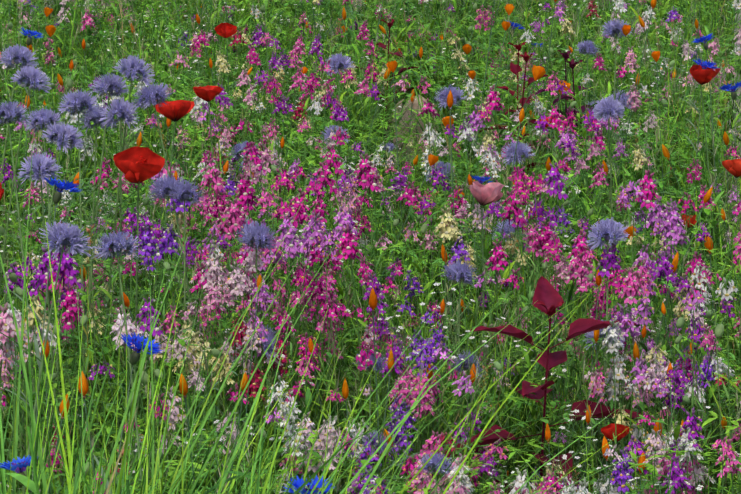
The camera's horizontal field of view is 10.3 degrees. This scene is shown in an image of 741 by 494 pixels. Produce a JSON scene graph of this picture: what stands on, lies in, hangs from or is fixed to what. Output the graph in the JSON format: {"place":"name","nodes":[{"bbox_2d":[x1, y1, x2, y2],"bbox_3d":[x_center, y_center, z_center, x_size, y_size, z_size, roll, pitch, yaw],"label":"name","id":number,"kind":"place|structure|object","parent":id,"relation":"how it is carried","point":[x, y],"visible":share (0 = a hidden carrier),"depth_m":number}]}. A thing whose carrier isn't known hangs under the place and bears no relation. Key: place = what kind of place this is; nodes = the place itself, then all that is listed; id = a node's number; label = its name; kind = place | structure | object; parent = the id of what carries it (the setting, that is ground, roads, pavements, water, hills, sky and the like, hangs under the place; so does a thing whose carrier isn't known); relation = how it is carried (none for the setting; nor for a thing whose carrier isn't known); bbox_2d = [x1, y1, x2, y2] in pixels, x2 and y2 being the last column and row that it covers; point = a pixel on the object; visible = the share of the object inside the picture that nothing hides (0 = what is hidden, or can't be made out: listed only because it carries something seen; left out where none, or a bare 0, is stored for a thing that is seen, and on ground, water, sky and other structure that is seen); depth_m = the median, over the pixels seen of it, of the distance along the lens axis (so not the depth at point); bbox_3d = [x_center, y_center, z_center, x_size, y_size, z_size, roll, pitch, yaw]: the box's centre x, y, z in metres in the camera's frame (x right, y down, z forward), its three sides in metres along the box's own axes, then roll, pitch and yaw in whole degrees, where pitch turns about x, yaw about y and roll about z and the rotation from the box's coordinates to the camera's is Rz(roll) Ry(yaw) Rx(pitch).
{"place":"outdoors","nodes":[
{"label":"outdoors","id":0,"kind":"place"},
{"bbox_2d":[0,0,740,493],"bbox_3d":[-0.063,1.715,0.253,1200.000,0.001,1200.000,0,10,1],"label":"ground","id":1,"kind":"structure","parent":0,"point":[377,344],"depth_m":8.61},
{"bbox_2d":[4,426,268,493],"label":"foliage","id":2,"kind":"object","parent":1,"relation":"on","point":[33,487],"visible":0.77,"depth_m":4.38},
{"bbox_2d":[0,0,690,493],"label":"scabiosa flowers","id":3,"kind":"object","parent":1,"relation":"on","point":[172,188],"visible":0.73,"depth_m":7.31},
{"bbox_2d":[0,0,740,493],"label":"toadflax flowers","id":4,"kind":"object","parent":1,"relation":"on","point":[654,374],"visible":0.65,"depth_m":7.36},
{"bbox_2d":[0,0,740,493],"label":"california poppy flowers","id":5,"kind":"object","parent":1,"relation":"on","point":[538,72],"visible":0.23,"depth_m":8.50},
{"bbox_2d":[0,0,740,493],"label":"meadow foliage","id":6,"kind":"object","parent":1,"relation":"on","point":[446,76],"visible":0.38,"depth_m":9.37},
{"bbox_2d":[0,0,740,493],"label":"poppy flowers","id":7,"kind":"object","parent":1,"relation":"on","point":[136,164],"visible":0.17,"depth_m":7.42},
{"bbox_2d":[0,0,740,493],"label":"small white flowers","id":8,"kind":"object","parent":1,"relation":"on","point":[360,78],"visible":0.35,"depth_m":8.01},
{"bbox_2d":[0,0,740,493],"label":"cornflowers","id":9,"kind":"object","parent":1,"relation":"on","point":[22,464],"visible":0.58,"depth_m":6.03},
{"bbox_2d":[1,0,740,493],"bbox_3d":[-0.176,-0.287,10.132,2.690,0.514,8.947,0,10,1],"label":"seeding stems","id":10,"kind":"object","parent":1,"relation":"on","point":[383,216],"visible":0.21,"depth_m":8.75},
{"bbox_2d":[386,93,439,161],"bbox_3d":[0.117,-0.318,11.348,0.154,0.212,0.123,0,10,1],"label":"field stone","id":11,"kind":"object","parent":1,"relation":"on","point":[414,106],"visible":0.25,"depth_m":11.30},
{"bbox_2d":[355,19,655,493],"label":"red orach plants","id":12,"kind":"object","parent":1,"relation":"on","point":[547,297],"visible":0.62,"depth_m":6.87}
]}

